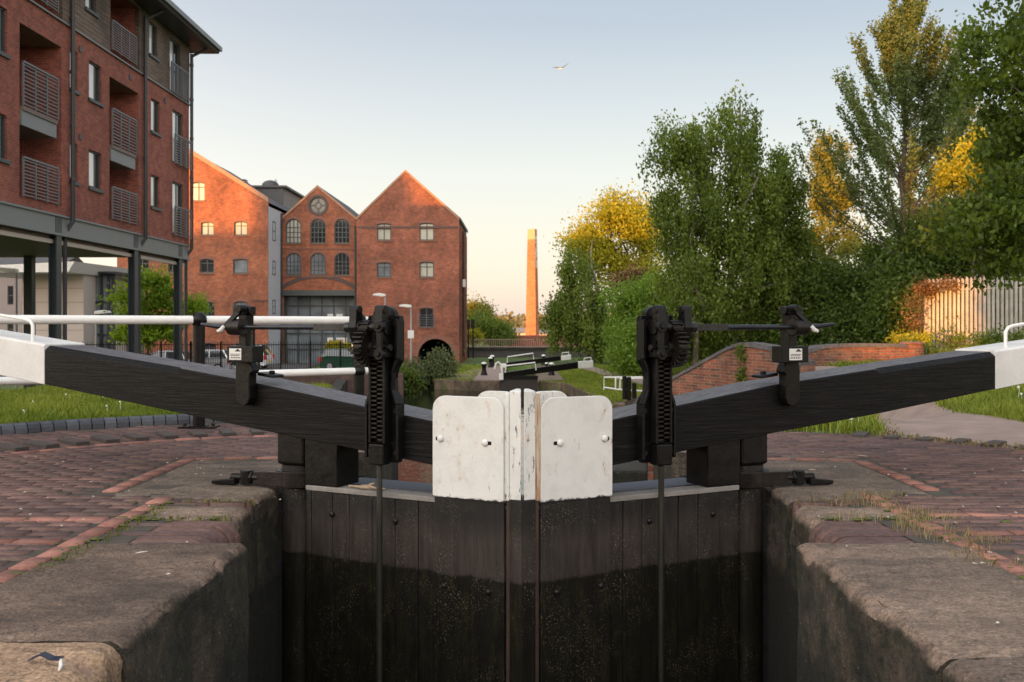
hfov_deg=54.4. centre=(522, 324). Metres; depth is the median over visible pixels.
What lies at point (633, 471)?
canal bank wall
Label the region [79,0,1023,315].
sky
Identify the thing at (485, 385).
lock
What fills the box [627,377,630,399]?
mooring post
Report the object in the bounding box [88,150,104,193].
window
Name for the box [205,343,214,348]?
window
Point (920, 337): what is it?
yellow bush
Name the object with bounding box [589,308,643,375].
thicket shrub
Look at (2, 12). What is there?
window
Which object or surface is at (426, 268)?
window
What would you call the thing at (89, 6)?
window
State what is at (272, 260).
window
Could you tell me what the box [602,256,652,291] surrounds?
copper tree
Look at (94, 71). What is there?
window
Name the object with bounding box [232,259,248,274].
window
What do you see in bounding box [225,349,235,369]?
parked car
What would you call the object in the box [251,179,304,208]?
penthouse block
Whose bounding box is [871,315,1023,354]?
bramble
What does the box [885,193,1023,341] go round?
broadleaf tree
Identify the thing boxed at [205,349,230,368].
parked car
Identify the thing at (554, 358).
balance gate
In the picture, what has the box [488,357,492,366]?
lock bollard
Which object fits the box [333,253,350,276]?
window
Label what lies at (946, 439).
dry grass
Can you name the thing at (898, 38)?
poplar tree
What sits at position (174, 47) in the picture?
window
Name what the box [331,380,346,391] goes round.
canal bank wall
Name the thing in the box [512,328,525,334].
factory shed
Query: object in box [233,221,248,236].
window
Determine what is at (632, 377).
guard rail
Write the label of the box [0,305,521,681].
lock gate
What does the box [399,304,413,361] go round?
street lamp
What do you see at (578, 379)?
grass
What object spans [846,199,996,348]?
thicket shrub
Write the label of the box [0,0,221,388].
apartment block
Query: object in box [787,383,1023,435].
grass
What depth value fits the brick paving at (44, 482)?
7.54 m
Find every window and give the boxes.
[0,7,10,59]
[0,114,10,164]
[8,286,12,304]
[8,324,12,330]
[69,53,80,95]
[69,144,80,186]
[84,0,99,18]
[88,61,104,107]
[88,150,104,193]
[141,259,148,270]
[148,22,159,61]
[150,99,161,137]
[150,175,161,211]
[168,264,173,273]
[170,38,178,95]
[172,110,181,165]
[172,182,181,234]
[193,182,205,201]
[199,259,214,273]
[200,222,214,236]
[202,302,213,315]
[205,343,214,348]
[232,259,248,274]
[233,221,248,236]
[234,301,246,305]
[272,221,275,240]
[272,260,275,274]
[272,300,275,313]
[284,219,301,244]
[285,253,301,276]
[309,219,326,244]
[309,253,326,276]
[310,197,325,212]
[333,219,350,244]
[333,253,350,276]
[376,223,391,241]
[376,262,391,278]
[418,223,434,241]
[418,262,434,278]
[418,308,434,328]
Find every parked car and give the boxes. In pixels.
[151,350,192,361]
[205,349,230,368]
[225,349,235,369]
[234,345,272,367]
[319,348,353,367]
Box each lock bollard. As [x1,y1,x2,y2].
[481,362,486,374]
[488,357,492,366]
[548,362,554,374]
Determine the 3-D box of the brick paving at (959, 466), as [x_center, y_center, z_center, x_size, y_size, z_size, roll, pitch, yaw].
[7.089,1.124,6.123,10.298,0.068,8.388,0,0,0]
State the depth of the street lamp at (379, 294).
61.85 m
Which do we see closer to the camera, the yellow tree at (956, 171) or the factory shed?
the yellow tree at (956, 171)
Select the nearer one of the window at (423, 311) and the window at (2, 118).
the window at (2, 118)
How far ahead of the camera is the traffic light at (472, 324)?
87.96 m
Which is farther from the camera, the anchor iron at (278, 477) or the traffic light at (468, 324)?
the traffic light at (468, 324)
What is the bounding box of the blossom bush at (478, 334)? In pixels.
[467,328,487,345]
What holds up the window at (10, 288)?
in the terrace block at (7, 296)
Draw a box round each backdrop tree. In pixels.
[826,235,880,291]
[866,193,968,245]
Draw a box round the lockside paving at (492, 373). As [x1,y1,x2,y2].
[447,366,503,379]
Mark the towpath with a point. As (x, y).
(927, 419)
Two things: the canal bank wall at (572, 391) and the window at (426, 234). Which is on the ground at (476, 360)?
the canal bank wall at (572, 391)
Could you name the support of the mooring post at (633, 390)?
on the canal bank wall at (572, 391)
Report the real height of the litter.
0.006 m
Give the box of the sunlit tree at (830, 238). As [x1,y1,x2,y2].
[801,125,875,335]
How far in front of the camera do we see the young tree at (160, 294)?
47.00 m
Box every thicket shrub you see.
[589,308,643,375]
[633,281,762,367]
[726,242,856,345]
[801,225,897,344]
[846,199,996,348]
[923,262,1023,348]
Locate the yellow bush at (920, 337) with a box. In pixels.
[883,329,940,348]
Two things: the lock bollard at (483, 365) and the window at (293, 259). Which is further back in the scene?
the window at (293, 259)
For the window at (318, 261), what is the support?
in the gabled mill at (318, 251)
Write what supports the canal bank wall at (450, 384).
on the ground at (476, 360)
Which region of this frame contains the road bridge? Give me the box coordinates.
[467,339,609,356]
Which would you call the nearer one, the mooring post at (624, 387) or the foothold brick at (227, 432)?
the foothold brick at (227, 432)
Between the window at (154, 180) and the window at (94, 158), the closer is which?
the window at (94, 158)
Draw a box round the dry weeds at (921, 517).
[796,487,1023,566]
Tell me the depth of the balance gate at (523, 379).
51.30 m
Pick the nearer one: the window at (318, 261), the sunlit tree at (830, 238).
the window at (318, 261)
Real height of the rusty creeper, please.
2.660 m
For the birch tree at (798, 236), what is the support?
on the ground at (476, 360)
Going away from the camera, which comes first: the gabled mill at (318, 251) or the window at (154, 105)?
the window at (154, 105)
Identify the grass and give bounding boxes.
[0,382,334,423]
[432,360,698,404]
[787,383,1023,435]
[822,340,1014,366]
[864,400,1023,450]
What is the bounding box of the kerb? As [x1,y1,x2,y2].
[0,414,224,434]
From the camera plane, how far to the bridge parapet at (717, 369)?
24.39 m
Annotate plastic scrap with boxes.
[27,651,63,670]
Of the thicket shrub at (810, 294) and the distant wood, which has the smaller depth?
the thicket shrub at (810, 294)
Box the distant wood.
[467,309,609,330]
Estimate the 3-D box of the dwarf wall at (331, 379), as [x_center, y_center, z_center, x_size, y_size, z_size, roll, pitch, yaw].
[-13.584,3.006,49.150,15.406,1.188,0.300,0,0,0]
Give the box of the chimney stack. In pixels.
[525,229,538,334]
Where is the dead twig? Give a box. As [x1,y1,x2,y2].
[348,482,385,489]
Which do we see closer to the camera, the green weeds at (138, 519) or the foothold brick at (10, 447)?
the green weeds at (138, 519)
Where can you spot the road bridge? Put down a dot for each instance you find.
(503, 351)
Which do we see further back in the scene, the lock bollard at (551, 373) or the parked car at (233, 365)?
the parked car at (233, 365)
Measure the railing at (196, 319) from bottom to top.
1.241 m
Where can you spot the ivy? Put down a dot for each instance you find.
(740, 375)
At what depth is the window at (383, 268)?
75.15 m
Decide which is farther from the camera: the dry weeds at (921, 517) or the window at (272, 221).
the window at (272, 221)
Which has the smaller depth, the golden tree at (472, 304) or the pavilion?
the pavilion
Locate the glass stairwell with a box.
[95,271,144,351]
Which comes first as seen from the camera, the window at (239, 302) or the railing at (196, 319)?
the railing at (196, 319)
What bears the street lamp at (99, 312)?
on the car park
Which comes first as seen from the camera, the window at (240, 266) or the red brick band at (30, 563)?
the red brick band at (30, 563)
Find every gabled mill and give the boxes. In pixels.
[282,185,358,362]
[356,170,467,363]
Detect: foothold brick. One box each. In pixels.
[0,443,28,451]
[23,440,59,448]
[57,438,89,445]
[90,435,119,442]
[123,433,148,440]
[156,430,178,439]
[187,430,206,437]
[219,428,235,435]
[250,428,263,435]
[852,431,869,436]
[883,434,900,439]
[915,436,936,440]
[947,438,971,443]
[981,440,1006,446]
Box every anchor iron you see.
[211,468,306,487]
[738,468,833,487]
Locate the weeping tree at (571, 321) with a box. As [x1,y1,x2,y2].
[535,240,613,363]
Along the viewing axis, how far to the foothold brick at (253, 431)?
9.88 m
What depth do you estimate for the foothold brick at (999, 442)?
9.03 m
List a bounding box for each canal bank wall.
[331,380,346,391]
[434,379,499,390]
[539,381,637,408]
[612,395,646,483]
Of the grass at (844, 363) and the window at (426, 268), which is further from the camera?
the window at (426, 268)
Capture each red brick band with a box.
[0,435,277,584]
[767,457,1023,575]
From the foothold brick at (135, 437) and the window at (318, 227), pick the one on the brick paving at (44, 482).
the foothold brick at (135, 437)
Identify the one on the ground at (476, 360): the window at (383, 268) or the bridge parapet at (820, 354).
the bridge parapet at (820, 354)
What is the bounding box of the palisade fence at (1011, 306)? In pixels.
[924,274,1023,350]
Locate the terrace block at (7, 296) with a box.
[0,257,83,332]
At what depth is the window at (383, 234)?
75.15 m
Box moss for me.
[0,501,1023,583]
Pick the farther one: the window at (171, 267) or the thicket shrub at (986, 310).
the window at (171, 267)
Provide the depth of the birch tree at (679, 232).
43.37 m
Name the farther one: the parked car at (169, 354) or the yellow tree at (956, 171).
the parked car at (169, 354)
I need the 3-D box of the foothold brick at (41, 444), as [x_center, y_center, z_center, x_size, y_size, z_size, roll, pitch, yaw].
[-4.346,1.107,8.986,0.460,0.086,0.124,0,0,40]
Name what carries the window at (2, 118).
in the apartment block at (96, 99)
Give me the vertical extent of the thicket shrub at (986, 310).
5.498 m
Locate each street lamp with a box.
[0,267,18,387]
[94,310,110,346]
[373,293,385,304]
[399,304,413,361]
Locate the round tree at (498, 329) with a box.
[467,306,524,345]
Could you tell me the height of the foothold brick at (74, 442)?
0.086 m
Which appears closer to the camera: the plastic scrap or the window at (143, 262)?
the plastic scrap
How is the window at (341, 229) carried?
in the gabled mill at (318, 251)
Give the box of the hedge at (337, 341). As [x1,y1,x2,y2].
[324,339,352,348]
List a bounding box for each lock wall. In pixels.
[0,445,397,681]
[647,442,1023,681]
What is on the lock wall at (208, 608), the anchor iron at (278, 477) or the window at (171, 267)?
the anchor iron at (278, 477)
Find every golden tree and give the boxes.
[467,288,498,345]
[543,181,673,288]
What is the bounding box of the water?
[364,374,571,501]
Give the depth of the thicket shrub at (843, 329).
43.05 m
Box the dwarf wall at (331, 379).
[280,373,403,394]
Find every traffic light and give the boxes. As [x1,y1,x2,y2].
[467,320,469,358]
[471,319,474,357]
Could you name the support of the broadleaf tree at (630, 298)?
on the ground at (476, 360)
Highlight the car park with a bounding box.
[0,363,318,376]
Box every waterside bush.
[399,359,432,393]
[400,336,474,388]
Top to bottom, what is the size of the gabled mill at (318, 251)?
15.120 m
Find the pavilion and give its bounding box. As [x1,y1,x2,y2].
[0,261,127,350]
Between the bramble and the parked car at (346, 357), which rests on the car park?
the parked car at (346, 357)
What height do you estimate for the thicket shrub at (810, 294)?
6.432 m
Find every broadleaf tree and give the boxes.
[587,261,676,351]
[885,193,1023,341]
[904,0,1023,303]
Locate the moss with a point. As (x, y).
(215, 518)
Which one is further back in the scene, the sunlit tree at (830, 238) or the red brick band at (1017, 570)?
the sunlit tree at (830, 238)
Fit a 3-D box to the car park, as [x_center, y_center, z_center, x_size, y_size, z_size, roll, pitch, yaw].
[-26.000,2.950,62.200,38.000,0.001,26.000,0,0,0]
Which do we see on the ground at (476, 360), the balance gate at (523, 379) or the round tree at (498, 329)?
the round tree at (498, 329)
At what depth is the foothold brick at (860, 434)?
9.79 m
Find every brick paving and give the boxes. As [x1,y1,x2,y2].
[0,423,277,572]
[767,432,1023,560]
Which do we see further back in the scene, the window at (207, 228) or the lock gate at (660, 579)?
the window at (207, 228)
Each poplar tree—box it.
[788,0,1018,261]
[865,75,989,276]
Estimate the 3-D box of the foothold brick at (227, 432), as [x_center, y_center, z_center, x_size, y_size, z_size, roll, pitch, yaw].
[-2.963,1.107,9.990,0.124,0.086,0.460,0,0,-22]
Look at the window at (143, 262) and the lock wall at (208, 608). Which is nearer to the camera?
the lock wall at (208, 608)
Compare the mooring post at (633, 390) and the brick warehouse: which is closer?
the mooring post at (633, 390)
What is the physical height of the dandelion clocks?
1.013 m
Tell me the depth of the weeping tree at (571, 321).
75.15 m
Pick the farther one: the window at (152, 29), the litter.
the window at (152, 29)
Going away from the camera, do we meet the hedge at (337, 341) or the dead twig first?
the dead twig
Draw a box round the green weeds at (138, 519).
[36,497,254,571]
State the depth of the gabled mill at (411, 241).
75.00 m
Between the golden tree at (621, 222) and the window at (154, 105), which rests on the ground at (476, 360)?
the golden tree at (621, 222)
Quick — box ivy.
[732,339,748,381]
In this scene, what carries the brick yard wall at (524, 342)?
on the ground at (476, 360)
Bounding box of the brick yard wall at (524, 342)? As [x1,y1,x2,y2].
[508,335,578,345]
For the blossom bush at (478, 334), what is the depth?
95.47 m
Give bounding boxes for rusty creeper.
[894,274,967,333]
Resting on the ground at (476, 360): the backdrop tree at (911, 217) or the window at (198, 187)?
the backdrop tree at (911, 217)
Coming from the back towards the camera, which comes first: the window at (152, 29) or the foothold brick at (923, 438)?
the window at (152, 29)
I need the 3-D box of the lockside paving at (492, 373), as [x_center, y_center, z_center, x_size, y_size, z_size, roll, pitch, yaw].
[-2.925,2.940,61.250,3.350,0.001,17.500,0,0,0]
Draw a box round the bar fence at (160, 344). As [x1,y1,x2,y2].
[82,341,352,369]
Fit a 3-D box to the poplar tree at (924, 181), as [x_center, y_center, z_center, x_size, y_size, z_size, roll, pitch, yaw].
[23.892,-6.619,55.922,8.742,15.674,9.596,0,0,0]
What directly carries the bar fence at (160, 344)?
on the dwarf wall at (331, 379)
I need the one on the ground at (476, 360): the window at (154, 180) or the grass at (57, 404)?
the grass at (57, 404)
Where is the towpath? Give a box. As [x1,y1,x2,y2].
[581,366,1023,445]
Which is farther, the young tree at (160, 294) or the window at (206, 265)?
the window at (206, 265)
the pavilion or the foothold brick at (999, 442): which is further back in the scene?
the pavilion
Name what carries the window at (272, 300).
in the brick warehouse
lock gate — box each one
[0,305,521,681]
[522,305,1023,681]
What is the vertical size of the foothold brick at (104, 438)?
0.087 m
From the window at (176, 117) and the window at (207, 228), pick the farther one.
the window at (207, 228)
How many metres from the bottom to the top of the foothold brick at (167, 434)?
0.088 m
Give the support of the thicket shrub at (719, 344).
on the ground at (476, 360)
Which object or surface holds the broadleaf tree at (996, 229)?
on the ground at (476, 360)
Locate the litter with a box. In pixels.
[0,451,1023,622]
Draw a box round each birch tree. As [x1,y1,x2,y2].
[631,108,750,373]
[667,79,800,363]
[747,139,829,345]
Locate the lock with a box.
[473,366,563,390]
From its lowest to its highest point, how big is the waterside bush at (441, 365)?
3.821 m
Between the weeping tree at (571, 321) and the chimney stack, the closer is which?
the weeping tree at (571, 321)
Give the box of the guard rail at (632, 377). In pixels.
[603,376,642,391]
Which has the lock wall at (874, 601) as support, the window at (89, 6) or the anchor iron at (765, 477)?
the anchor iron at (765, 477)
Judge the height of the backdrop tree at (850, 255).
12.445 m
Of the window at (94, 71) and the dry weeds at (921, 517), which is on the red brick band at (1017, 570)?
the dry weeds at (921, 517)
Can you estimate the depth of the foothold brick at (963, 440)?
9.22 m
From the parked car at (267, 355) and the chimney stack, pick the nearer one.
the parked car at (267, 355)
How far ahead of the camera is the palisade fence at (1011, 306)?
32.75 m
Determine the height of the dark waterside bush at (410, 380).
2.497 m
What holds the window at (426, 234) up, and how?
in the gabled mill at (411, 241)
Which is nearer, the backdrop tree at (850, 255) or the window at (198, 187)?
the window at (198, 187)
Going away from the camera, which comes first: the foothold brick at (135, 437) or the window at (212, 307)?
the foothold brick at (135, 437)
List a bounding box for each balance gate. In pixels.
[494,357,592,391]
[502,352,570,367]
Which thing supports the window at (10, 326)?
in the terrace block at (7, 296)
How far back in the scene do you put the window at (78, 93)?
30.42 m
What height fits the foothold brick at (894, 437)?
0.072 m
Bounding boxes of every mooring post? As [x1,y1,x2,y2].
[622,376,626,398]
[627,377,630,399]
[632,383,635,397]
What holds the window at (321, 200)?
in the gabled mill at (318, 251)
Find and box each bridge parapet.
[672,342,815,395]
[808,342,924,365]
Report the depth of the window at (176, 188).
39.43 m
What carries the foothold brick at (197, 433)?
on the brick paving at (44, 482)
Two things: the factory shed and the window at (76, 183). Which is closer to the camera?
the window at (76, 183)
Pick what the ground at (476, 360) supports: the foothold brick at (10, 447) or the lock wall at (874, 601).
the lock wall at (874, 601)
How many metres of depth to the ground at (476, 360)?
74.20 m
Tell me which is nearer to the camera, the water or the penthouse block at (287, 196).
the water
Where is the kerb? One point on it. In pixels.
(78, 424)
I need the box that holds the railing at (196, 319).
[0,312,367,428]
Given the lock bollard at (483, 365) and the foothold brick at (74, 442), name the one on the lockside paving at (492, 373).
the lock bollard at (483, 365)
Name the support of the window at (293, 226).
in the gabled mill at (318, 251)
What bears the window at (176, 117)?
in the apartment block at (96, 99)
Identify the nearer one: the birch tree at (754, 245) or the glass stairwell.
the birch tree at (754, 245)
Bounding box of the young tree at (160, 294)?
[96,263,213,354]
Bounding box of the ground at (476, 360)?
[0,316,1023,436]
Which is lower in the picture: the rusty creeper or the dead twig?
the dead twig
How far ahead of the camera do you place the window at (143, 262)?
72.15 m
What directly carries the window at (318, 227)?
in the gabled mill at (318, 251)
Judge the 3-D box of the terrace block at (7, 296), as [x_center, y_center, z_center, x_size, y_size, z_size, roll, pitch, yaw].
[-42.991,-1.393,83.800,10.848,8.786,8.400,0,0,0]
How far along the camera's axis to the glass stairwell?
57.59 m
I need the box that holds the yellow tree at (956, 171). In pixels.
[927,119,1015,337]
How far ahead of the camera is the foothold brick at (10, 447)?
8.66 m
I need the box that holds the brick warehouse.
[117,149,289,363]
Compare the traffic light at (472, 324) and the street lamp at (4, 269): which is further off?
the traffic light at (472, 324)
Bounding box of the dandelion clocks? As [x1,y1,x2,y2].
[23,386,1021,423]

